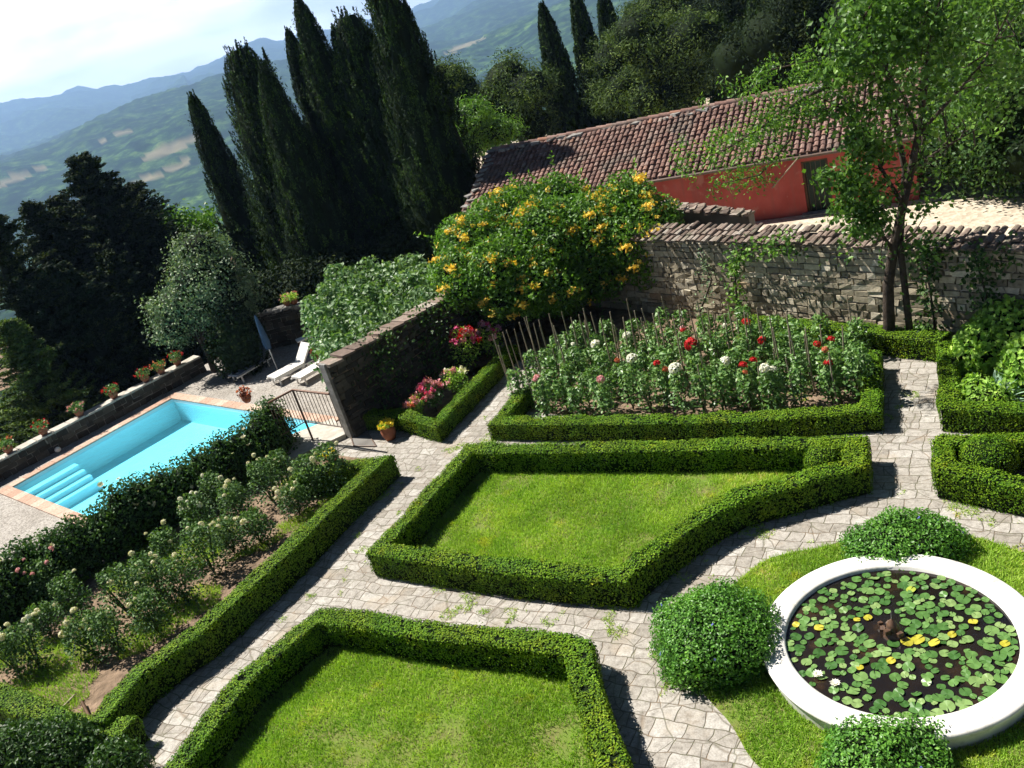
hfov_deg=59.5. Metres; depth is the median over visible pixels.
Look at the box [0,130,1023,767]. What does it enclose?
ground
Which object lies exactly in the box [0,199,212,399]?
conifer tree
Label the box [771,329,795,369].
dahlia plant
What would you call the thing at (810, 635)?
lily pad
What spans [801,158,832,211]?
door
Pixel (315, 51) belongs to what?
cypress tree
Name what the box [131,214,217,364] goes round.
conifer tree
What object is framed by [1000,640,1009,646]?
lily pad
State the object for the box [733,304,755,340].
dahlia plant
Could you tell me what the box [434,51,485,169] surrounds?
pine tree
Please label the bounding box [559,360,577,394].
dahlia plant
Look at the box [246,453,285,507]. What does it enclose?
rose bush
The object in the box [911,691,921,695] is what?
lily pad
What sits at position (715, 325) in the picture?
garden stake
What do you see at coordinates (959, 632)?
lily pad
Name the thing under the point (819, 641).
lily pad
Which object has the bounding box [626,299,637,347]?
garden stake
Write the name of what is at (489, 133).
deciduous tree
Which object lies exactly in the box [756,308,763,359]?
garden stake
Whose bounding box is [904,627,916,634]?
lily pad
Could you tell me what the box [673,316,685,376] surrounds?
garden stake
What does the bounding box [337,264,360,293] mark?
bean plant
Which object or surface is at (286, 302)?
flower pot
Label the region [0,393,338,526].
swimming pool
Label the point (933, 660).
lily pad
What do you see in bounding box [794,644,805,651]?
lily pad
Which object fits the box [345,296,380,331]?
bean plant
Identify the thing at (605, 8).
cypress tree
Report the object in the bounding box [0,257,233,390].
ground
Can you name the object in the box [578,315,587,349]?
garden stake
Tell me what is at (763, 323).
dahlia plant
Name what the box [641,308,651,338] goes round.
garden stake
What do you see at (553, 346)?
dahlia plant
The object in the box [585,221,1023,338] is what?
stone wall
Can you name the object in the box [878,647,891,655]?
lily pad
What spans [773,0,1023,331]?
garden tree
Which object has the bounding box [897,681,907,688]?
lily pad
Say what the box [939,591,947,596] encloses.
lily pad
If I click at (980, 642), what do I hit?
lily pad
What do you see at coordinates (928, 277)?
wall creeper
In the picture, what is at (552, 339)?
dahlia plant
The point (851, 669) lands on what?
lily pad
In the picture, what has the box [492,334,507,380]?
garden stake
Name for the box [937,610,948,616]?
lily pad
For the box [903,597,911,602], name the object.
lily pad
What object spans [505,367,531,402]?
dahlia plant
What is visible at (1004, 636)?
lily pad
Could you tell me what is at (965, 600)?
lily pad
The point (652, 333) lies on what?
dahlia plant
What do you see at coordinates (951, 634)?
lily pad
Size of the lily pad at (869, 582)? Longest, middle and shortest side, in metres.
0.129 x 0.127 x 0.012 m
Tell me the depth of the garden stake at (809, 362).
18.25 m
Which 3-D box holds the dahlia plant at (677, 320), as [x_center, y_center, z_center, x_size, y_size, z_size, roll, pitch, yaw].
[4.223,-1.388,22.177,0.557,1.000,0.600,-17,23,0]
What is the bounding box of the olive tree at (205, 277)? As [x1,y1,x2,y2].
[134,222,270,372]
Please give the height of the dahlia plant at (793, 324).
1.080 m
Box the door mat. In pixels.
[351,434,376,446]
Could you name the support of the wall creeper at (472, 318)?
attached to the retaining wall at (341, 372)
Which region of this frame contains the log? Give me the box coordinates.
[80,701,89,715]
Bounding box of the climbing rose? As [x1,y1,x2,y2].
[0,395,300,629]
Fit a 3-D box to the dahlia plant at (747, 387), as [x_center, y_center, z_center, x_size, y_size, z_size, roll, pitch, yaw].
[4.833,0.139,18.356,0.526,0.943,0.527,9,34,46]
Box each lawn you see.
[221,647,590,767]
[417,472,790,568]
[705,536,1023,767]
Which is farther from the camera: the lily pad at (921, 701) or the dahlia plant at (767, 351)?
the dahlia plant at (767, 351)
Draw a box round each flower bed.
[404,349,500,418]
[508,306,738,355]
[528,345,860,417]
[961,373,1023,401]
[1014,470,1023,476]
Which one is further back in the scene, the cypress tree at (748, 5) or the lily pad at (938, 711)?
the cypress tree at (748, 5)
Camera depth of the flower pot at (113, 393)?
33.96 m
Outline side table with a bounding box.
[295,336,312,345]
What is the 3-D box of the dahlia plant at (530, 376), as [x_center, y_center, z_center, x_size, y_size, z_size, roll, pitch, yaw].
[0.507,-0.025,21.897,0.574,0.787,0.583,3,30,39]
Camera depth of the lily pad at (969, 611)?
11.72 m
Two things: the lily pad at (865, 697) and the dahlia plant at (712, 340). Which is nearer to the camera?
the lily pad at (865, 697)
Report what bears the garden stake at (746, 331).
on the flower bed at (816, 399)
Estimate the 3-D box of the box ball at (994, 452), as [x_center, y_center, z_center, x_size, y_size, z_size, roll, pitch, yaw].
[7.625,1.200,14.331,0.888,0.814,0.880,-17,23,0]
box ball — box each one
[802,440,842,468]
[958,434,1019,474]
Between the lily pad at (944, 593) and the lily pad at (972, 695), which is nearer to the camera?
the lily pad at (972, 695)
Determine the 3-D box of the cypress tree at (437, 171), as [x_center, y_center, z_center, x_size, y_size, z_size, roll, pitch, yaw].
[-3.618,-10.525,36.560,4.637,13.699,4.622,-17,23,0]
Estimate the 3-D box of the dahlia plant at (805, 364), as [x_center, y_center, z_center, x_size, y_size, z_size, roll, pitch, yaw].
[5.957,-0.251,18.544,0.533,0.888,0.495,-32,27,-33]
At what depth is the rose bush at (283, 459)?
20.82 m
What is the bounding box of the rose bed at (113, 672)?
[0,453,363,716]
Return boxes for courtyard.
[476,96,1023,235]
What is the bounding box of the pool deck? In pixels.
[0,339,343,560]
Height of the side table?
0.765 m
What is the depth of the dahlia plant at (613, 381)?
20.45 m
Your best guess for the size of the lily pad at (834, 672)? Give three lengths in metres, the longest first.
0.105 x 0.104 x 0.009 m
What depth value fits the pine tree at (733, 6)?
51.37 m
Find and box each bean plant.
[299,291,330,364]
[300,297,334,370]
[307,302,347,378]
[314,320,345,390]
[316,278,350,317]
[317,281,347,320]
[317,313,348,349]
[320,327,352,400]
[323,262,350,294]
[328,293,357,332]
[331,328,361,357]
[336,281,367,329]
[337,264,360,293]
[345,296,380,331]
[347,272,378,314]
[347,298,384,330]
[349,268,375,286]
[349,311,381,335]
[353,320,377,336]
[356,254,382,285]
[356,281,388,312]
[358,280,391,318]
[371,260,402,302]
[377,292,403,323]
[377,306,404,325]
[378,280,408,313]
[383,259,408,295]
[388,300,410,314]
[392,269,417,296]
[393,253,416,274]
[395,269,431,303]
[400,298,427,311]
[401,251,429,285]
[403,285,432,305]
[404,261,427,282]
[417,264,430,289]
[418,282,439,301]
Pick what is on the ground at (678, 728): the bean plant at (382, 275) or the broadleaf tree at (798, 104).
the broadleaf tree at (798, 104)
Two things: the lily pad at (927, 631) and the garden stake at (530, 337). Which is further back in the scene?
the garden stake at (530, 337)
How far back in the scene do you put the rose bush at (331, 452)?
21.76 m
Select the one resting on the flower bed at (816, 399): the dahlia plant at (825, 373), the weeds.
the dahlia plant at (825, 373)
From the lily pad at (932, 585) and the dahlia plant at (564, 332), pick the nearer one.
the lily pad at (932, 585)
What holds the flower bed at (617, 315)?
on the ground at (678, 728)
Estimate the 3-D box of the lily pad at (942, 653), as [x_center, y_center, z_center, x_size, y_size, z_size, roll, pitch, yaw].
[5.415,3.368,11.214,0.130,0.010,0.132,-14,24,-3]
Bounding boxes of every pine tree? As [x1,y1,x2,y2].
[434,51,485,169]
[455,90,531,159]
[465,47,572,145]
[572,0,682,120]
[614,4,730,117]
[616,0,688,20]
[666,0,746,27]
[682,0,834,99]
[789,0,907,79]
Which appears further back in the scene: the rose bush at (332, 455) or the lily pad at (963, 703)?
the rose bush at (332, 455)
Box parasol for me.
[254,315,282,372]
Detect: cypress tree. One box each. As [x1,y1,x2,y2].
[185,89,279,279]
[221,36,338,274]
[257,58,368,268]
[284,26,330,171]
[290,0,380,245]
[329,5,413,244]
[361,0,483,266]
[537,0,595,134]
[569,0,608,126]
[596,0,643,123]
[679,0,696,11]
[709,11,736,102]
[745,0,767,19]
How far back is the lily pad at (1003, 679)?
10.64 m
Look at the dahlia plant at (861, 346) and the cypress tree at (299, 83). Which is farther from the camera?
the cypress tree at (299, 83)
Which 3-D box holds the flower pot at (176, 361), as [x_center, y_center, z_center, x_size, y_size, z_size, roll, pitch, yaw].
[-13.402,-1.051,35.756,0.646,0.614,0.608,-26,25,-21]
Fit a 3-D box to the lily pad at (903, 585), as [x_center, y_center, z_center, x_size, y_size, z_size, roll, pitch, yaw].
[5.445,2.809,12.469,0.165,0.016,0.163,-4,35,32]
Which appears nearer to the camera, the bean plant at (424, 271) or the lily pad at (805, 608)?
the lily pad at (805, 608)
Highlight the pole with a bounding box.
[772,158,797,187]
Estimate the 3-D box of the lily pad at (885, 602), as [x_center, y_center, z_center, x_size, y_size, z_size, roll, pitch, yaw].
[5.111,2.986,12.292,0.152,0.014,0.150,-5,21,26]
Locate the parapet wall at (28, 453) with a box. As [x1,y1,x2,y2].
[0,355,206,481]
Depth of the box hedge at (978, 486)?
13.94 m
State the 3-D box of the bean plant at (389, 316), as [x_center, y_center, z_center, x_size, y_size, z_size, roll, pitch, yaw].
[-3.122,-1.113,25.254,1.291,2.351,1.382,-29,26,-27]
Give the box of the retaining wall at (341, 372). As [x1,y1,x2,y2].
[317,291,544,437]
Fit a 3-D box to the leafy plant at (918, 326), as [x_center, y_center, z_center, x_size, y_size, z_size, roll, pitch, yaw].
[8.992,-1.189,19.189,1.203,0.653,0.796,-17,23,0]
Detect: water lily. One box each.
[813,669,822,676]
[829,678,839,685]
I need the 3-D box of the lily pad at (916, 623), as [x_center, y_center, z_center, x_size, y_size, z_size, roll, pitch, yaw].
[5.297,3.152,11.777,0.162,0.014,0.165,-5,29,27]
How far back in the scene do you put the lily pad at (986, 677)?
10.71 m
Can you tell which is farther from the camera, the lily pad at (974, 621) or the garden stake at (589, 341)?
the garden stake at (589, 341)
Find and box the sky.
[0,0,430,102]
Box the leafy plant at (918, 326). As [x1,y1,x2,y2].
[904,321,938,331]
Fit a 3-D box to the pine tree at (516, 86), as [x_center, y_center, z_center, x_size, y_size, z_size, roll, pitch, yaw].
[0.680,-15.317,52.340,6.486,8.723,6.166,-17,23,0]
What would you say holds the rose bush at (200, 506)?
on the rose bed at (113, 672)
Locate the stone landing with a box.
[281,418,345,463]
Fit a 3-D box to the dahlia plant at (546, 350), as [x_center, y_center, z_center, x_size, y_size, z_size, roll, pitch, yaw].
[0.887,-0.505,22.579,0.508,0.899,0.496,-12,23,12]
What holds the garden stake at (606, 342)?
on the flower bed at (816, 399)
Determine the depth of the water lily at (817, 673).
11.42 m
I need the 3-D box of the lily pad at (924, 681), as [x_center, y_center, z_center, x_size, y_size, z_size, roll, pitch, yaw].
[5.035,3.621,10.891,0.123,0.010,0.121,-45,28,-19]
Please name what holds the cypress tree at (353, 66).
on the ground at (678, 728)
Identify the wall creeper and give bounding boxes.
[344,302,423,414]
[379,267,464,388]
[431,264,509,365]
[693,248,716,315]
[717,228,808,323]
[900,225,968,333]
[952,230,1022,323]
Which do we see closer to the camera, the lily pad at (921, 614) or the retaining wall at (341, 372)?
the lily pad at (921, 614)
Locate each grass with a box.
[0,451,336,714]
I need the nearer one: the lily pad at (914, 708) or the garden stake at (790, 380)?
the lily pad at (914, 708)
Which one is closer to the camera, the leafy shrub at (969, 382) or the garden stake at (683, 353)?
the leafy shrub at (969, 382)
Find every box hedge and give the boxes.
[0,682,149,750]
[84,454,401,728]
[163,605,634,767]
[362,344,520,442]
[365,434,873,609]
[486,349,887,441]
[735,312,951,361]
[930,431,1023,515]
[935,340,1023,434]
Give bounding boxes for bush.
[0,607,12,630]
[0,614,57,679]
[0,622,39,682]
[0,715,75,767]
[15,546,73,607]
[20,712,110,767]
[23,600,64,644]
[42,569,100,629]
[58,607,114,668]
[82,597,138,664]
[84,733,156,767]
[93,561,151,625]
[122,562,158,598]
[125,581,179,643]
[126,549,183,613]
[144,519,191,573]
[150,552,207,609]
[176,490,219,541]
[179,519,233,583]
[196,471,236,518]
[201,300,271,382]
[209,514,249,560]
[216,477,262,528]
[233,506,278,552]
[238,268,282,331]
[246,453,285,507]
[262,255,332,308]
[265,448,295,489]
[272,480,314,520]
[287,453,330,501]
[307,239,385,291]
[309,441,347,494]
[322,447,335,460]
[364,218,433,290]
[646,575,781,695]
[812,711,954,767]
[837,504,974,570]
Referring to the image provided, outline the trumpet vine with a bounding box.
[414,150,685,323]
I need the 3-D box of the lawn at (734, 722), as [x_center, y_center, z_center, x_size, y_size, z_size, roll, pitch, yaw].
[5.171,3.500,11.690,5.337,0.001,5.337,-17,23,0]
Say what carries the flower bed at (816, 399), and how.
on the ground at (678, 728)
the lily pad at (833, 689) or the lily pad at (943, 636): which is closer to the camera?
the lily pad at (833, 689)
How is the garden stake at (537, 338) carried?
on the flower bed at (816, 399)
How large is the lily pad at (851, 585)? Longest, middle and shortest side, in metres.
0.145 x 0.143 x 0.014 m
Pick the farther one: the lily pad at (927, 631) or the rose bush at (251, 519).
the rose bush at (251, 519)
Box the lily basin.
[763,554,1023,750]
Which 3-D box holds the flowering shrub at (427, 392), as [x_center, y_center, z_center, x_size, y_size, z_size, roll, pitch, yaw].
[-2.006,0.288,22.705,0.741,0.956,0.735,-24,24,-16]
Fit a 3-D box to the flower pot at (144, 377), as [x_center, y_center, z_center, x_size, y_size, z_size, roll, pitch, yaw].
[-14.353,-0.357,34.837,0.638,0.606,0.663,-17,23,0]
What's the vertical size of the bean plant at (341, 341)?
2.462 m
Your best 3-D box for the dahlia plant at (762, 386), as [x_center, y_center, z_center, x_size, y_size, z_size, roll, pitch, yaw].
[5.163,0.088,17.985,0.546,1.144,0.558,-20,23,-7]
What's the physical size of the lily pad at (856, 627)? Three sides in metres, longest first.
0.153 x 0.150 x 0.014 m
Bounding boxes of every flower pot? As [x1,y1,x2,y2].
[0,436,13,453]
[30,418,48,435]
[67,401,84,416]
[100,382,118,398]
[133,366,150,382]
[149,359,165,373]
[166,350,182,365]
[235,385,251,402]
[279,292,291,306]
[284,291,298,304]
[377,417,395,440]
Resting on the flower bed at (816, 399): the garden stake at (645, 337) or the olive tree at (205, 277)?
the garden stake at (645, 337)
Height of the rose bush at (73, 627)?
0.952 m
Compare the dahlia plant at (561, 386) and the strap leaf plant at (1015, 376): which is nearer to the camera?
the strap leaf plant at (1015, 376)
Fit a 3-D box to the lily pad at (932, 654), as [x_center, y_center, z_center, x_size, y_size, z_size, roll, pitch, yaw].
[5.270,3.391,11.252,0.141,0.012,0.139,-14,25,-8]
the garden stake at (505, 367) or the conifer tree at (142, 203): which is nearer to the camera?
the garden stake at (505, 367)
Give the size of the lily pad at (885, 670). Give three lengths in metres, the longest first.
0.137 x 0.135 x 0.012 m
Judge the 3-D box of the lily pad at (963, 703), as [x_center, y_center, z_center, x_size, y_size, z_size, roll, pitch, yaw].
[5.278,3.746,10.457,0.192,0.016,0.195,-4,30,33]
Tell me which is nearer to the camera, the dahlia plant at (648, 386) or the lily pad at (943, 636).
the lily pad at (943, 636)
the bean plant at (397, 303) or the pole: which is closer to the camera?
the bean plant at (397, 303)
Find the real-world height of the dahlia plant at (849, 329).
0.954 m
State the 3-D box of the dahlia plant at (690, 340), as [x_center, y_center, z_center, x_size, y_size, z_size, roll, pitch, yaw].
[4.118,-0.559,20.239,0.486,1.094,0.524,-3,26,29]
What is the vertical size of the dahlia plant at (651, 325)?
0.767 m
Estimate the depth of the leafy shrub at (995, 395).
15.88 m
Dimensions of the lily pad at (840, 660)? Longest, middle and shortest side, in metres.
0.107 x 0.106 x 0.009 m
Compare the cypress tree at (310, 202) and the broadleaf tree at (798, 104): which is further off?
the cypress tree at (310, 202)
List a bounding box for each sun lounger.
[228,341,271,381]
[266,342,312,384]
[291,358,319,384]
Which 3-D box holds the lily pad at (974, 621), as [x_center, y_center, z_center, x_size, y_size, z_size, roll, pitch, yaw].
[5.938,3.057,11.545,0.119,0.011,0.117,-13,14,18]
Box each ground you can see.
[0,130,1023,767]
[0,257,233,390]
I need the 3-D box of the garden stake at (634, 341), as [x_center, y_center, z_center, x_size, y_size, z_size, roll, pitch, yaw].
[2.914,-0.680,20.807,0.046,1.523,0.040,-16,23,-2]
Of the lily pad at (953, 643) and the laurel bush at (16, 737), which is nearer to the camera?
the lily pad at (953, 643)
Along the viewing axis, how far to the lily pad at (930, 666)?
11.09 m
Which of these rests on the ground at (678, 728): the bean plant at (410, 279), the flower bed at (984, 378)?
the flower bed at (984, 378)
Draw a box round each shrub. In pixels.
[0,406,36,451]
[401,391,425,413]
[415,376,444,411]
[439,365,468,392]
[448,325,481,375]
[476,320,502,355]
[950,315,1011,379]
[954,372,998,400]
[959,380,1021,403]
[967,294,1023,340]
[993,331,1023,397]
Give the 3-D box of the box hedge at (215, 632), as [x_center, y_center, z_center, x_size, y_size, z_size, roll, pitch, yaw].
[-4.655,3.655,17.167,2.498,0.760,7.783,-8,24,20]
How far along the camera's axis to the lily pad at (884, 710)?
10.68 m
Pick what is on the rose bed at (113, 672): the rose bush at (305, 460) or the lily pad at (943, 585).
the rose bush at (305, 460)
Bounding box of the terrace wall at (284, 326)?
[251,300,332,348]
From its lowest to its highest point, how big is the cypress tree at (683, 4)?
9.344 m
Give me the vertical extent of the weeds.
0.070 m
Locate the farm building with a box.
[460,62,925,220]
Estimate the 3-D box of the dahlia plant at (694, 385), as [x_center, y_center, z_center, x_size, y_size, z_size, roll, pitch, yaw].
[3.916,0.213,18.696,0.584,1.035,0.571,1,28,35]
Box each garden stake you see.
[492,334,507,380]
[498,345,512,392]
[502,332,517,377]
[506,330,521,376]
[514,329,525,374]
[519,322,531,361]
[522,361,536,407]
[524,317,541,369]
[526,317,541,377]
[533,323,543,358]
[549,314,558,352]
[551,323,562,362]
[553,325,570,379]
[571,317,581,360]
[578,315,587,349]
[583,308,590,338]
[585,326,596,367]
[600,318,612,368]
[609,312,619,362]
[614,325,622,361]
[623,317,629,352]
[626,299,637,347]
[631,325,642,378]
[634,310,643,351]
[640,318,650,357]
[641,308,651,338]
[652,313,660,359]
[658,311,668,361]
[661,297,677,352]
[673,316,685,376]
[678,305,683,335]
[679,337,690,376]
[689,309,699,352]
[696,300,711,359]
[696,331,703,362]
[697,364,706,413]
[707,307,716,364]
[712,310,720,354]
[724,314,730,359]
[727,304,738,361]
[743,311,749,356]
[747,314,757,366]
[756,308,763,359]
[757,367,763,409]
[760,321,768,362]
[769,315,779,371]
[772,327,784,380]
[785,358,796,407]
[786,310,794,373]
[786,318,799,380]
[804,335,810,384]
[805,329,814,393]
[819,324,826,383]
[828,352,838,405]
[842,326,846,385]
[846,294,853,341]
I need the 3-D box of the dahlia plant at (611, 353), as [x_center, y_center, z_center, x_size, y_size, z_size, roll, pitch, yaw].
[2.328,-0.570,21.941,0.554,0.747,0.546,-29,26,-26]
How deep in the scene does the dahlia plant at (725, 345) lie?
20.57 m
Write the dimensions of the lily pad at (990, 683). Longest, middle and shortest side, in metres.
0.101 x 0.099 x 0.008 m
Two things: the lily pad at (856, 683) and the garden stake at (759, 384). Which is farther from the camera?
the garden stake at (759, 384)
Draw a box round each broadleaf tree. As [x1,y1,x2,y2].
[141,198,222,259]
[668,34,912,330]
[875,0,1023,109]
[887,0,1023,202]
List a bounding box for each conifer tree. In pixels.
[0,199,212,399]
[0,214,206,452]
[0,317,111,454]
[25,259,214,432]
[30,151,239,373]
[44,193,102,269]
[86,248,213,389]
[121,180,230,350]
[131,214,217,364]
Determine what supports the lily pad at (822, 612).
on the lily basin
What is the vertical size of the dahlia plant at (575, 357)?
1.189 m
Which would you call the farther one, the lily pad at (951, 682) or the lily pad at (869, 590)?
the lily pad at (869, 590)
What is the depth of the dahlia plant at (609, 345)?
22.19 m
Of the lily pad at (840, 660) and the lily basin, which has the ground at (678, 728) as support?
the lily basin
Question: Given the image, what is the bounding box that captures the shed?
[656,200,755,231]
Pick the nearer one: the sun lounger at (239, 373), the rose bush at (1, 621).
the rose bush at (1, 621)
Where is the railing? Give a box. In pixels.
[267,389,341,439]
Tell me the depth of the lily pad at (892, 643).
11.58 m
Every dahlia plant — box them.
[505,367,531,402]
[522,349,546,384]
[523,368,538,398]
[530,374,556,417]
[535,381,559,412]
[537,347,557,373]
[539,355,562,388]
[540,367,564,400]
[544,343,560,369]
[549,334,563,359]
[552,376,573,411]
[558,347,579,381]
[559,330,576,347]
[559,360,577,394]
[560,334,579,363]
[566,385,590,415]
[567,342,587,383]
[569,320,590,356]
[575,371,594,404]
[576,322,595,347]
[580,346,597,374]
[584,365,600,397]
[586,330,605,354]
[589,340,611,378]
[589,375,613,414]
[593,351,614,385]
[595,375,620,415]
[598,318,619,346]
[599,347,615,373]
[602,371,622,401]
[603,341,620,365]
[610,358,634,393]
[616,367,641,409]
[619,328,632,355]
[620,331,639,363]
[620,345,638,374]
[625,318,644,347]
[626,353,649,398]
[634,350,652,380]
[636,370,661,412]
[637,338,654,368]
[641,321,659,342]
[644,327,661,353]
[647,336,668,367]
[647,350,664,382]
[650,360,674,406]
[654,307,675,344]
[657,343,679,373]
[658,348,684,384]
[658,366,677,407]
[663,326,678,353]
[668,362,692,414]
[671,309,693,344]
[673,336,692,364]
[676,325,697,356]
[676,328,697,371]
[683,337,706,380]
[687,372,715,414]
[688,353,709,392]
[695,317,713,355]
[695,361,721,404]
[696,309,718,345]
[703,329,727,370]
[707,358,725,387]
[710,339,728,362]
[710,370,736,409]
[716,312,737,345]
[717,356,740,399]
[718,323,736,353]
[721,348,744,387]
[730,334,754,370]
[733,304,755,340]
[735,361,759,404]
[736,370,759,411]
[739,318,763,359]
[742,322,761,352]
[742,350,761,376]
[745,357,768,399]
[754,319,770,345]
[755,336,773,374]
[757,363,782,410]
[758,326,781,360]
[763,366,789,410]
[764,358,788,389]
[766,314,785,345]
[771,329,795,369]
[775,347,793,380]
[779,314,798,352]
[784,318,808,363]
[785,364,812,406]
[787,350,815,389]
[792,330,819,378]
[805,339,821,366]
[809,341,827,385]
[810,313,833,345]
[816,346,844,396]
[817,359,846,404]
[824,336,847,368]
[828,331,850,366]
[829,346,853,389]
[840,347,869,402]
[844,338,859,361]
[845,316,871,349]
[848,342,874,388]
[852,353,871,372]
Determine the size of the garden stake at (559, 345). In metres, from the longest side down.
1.648 x 0.045 x 0.040 m
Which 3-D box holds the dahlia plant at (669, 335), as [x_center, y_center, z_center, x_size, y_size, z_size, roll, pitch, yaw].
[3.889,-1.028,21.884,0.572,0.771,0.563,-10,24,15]
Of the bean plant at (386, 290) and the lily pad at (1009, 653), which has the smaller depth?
the lily pad at (1009, 653)
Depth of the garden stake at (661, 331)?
20.57 m
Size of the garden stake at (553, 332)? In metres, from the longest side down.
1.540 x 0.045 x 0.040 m
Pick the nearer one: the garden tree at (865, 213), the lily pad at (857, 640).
the lily pad at (857, 640)
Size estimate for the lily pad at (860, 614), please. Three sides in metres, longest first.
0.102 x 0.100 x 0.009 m
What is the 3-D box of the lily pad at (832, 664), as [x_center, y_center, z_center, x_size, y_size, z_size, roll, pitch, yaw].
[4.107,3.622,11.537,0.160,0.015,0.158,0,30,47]
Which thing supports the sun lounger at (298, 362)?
on the pool deck
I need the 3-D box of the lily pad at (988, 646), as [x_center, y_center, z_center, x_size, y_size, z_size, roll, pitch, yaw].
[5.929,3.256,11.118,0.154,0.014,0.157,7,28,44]
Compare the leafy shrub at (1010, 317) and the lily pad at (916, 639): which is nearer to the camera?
the lily pad at (916, 639)
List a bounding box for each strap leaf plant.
[973,370,1023,402]
[998,366,1023,393]
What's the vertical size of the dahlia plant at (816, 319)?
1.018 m
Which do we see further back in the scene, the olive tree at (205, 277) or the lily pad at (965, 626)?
the olive tree at (205, 277)
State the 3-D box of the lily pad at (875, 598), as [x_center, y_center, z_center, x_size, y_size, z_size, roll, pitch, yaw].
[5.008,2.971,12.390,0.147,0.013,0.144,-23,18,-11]
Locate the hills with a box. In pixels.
[0,0,637,453]
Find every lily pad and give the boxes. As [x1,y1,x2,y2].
[786,640,793,645]
[787,646,794,650]
[790,633,801,640]
[792,621,799,626]
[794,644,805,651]
[798,670,805,676]
[799,616,809,623]
[799,624,806,630]
[801,658,811,664]
[802,606,809,610]
[804,632,813,639]
[805,667,814,676]
[810,607,817,612]
[813,648,825,657]
[814,624,823,629]
[814,638,826,646]
[816,671,827,678]
[817,587,827,593]
[817,596,827,602]
[819,610,827,615]
[819,617,830,623]
[820,631,829,637]
[825,661,836,668]
[826,608,834,614]
[826,656,833,661]
[827,621,838,627]
[828,651,836,656]
[828,685,838,693]
[829,588,836,592]
[832,670,839,674]
[835,646,848,654]
[836,658,844,663]
[837,640,844,645]
[838,683,848,690]
[839,606,847,612]
[839,663,846,667]
[840,594,847,598]
[840,626,849,630]
[842,631,856,641]
[842,696,852,704]
[846,582,856,588]
[846,687,859,693]
[847,666,855,672]
[850,654,856,659]
[850,661,858,668]
[850,699,862,707]
[852,576,861,581]
[852,623,863,631]
[852,681,861,686]
[853,636,863,643]
[853,672,867,680]
[855,656,868,663]
[856,612,863,616]
[858,596,867,602]
[858,646,866,651]
[860,608,868,612]
[860,633,868,639]
[861,587,874,593]
[862,573,870,577]
[862,679,871,683]
[862,694,871,700]
[863,614,872,619]
[863,639,875,647]
[865,580,873,585]
[866,687,875,692]
[869,596,879,601]
[869,706,878,712]
[870,602,880,608]
[870,671,880,678]
[871,650,880,656]
[871,663,880,669]
[872,608,882,614]
[873,699,886,708]
[874,588,884,594]
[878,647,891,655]
[878,658,888,665]
[879,598,889,604]
[879,666,890,673]
[882,571,890,575]
[882,708,889,713]
[883,691,896,701]
[884,577,891,581]
[886,657,895,663]
[887,640,899,646]
[889,672,900,681]
[892,652,901,658]
[893,687,903,696]
[894,696,903,701]
[897,581,908,589]
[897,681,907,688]
[899,575,909,581]
[899,618,910,625]
[899,700,909,706]
[900,590,912,597]
[900,637,913,645]
[901,653,911,661]
[901,671,908,677]
[902,661,914,671]
[902,711,912,717]
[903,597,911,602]
[904,601,915,609]
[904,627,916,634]
[904,648,914,654]
[906,586,915,591]
[906,608,914,614]
[907,581,915,585]
[909,619,921,628]
[909,674,915,679]
[909,702,921,712]
[911,634,924,644]
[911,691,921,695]
[912,576,922,581]
[913,594,920,599]
[915,611,929,618]
[916,605,925,609]
[917,698,924,704]
[918,709,930,716]
[919,573,928,579]
[919,653,928,659]
[920,593,929,598]
[920,641,928,646]
[921,621,929,627]
[921,672,933,678]
[921,678,930,685]
[922,628,929,633]
[923,601,934,608]
[925,617,933,621]
[925,664,932,668]
[925,695,934,701]
[926,650,937,657]
[927,624,939,632]
[928,638,939,645]
[928,658,936,662]
[929,582,940,588]
[930,631,937,636]
[930,708,943,715]
[931,578,940,582]
[931,668,938,672]
[932,606,939,611]
[932,693,944,701]
[936,633,949,639]
[936,684,945,688]
[937,575,945,579]
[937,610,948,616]
[937,622,949,629]
[939,583,947,588]
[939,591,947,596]
[939,649,949,656]
[939,700,954,711]
[941,675,949,679]
[941,689,953,698]
[945,599,955,606]
[946,579,955,585]
[947,631,955,637]
[947,640,957,646]
[947,650,960,659]
[948,679,958,686]
[951,591,959,596]
[952,585,963,590]
[952,696,961,701]
[953,616,963,621]
[954,604,964,609]
[954,676,964,681]
[955,699,972,709]
[956,594,970,603]
[956,629,964,635]
[959,624,968,628]
[959,687,971,695]
[961,669,970,675]
[962,635,973,642]
[965,608,974,614]
[965,651,977,658]
[966,658,981,668]
[968,619,977,623]
[968,676,983,686]
[970,604,980,610]
[970,693,976,698]
[971,612,981,617]
[975,671,982,676]
[977,640,985,645]
[978,696,985,701]
[979,656,991,663]
[981,597,989,601]
[981,609,989,614]
[982,673,993,681]
[982,686,997,696]
[983,616,994,623]
[983,637,993,642]
[983,642,996,650]
[983,663,994,670]
[984,625,999,635]
[985,604,993,607]
[986,681,995,684]
[991,651,1006,660]
[993,673,1007,683]
[994,612,1002,617]
[995,622,1005,627]
[995,660,1004,665]
[997,632,1009,639]
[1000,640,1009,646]
[1000,647,1014,656]
[1000,669,1008,673]
[1004,663,1015,672]
[1005,625,1014,631]
[1007,637,1017,644]
[1009,645,1018,649]
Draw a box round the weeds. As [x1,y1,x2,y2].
[154,358,1023,764]
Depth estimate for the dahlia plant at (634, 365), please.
20.04 m
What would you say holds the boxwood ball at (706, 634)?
on the ground at (678, 728)
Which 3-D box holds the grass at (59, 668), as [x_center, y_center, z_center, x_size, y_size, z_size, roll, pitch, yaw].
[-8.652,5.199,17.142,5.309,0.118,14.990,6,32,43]
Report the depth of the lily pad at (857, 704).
10.89 m
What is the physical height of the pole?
2.086 m

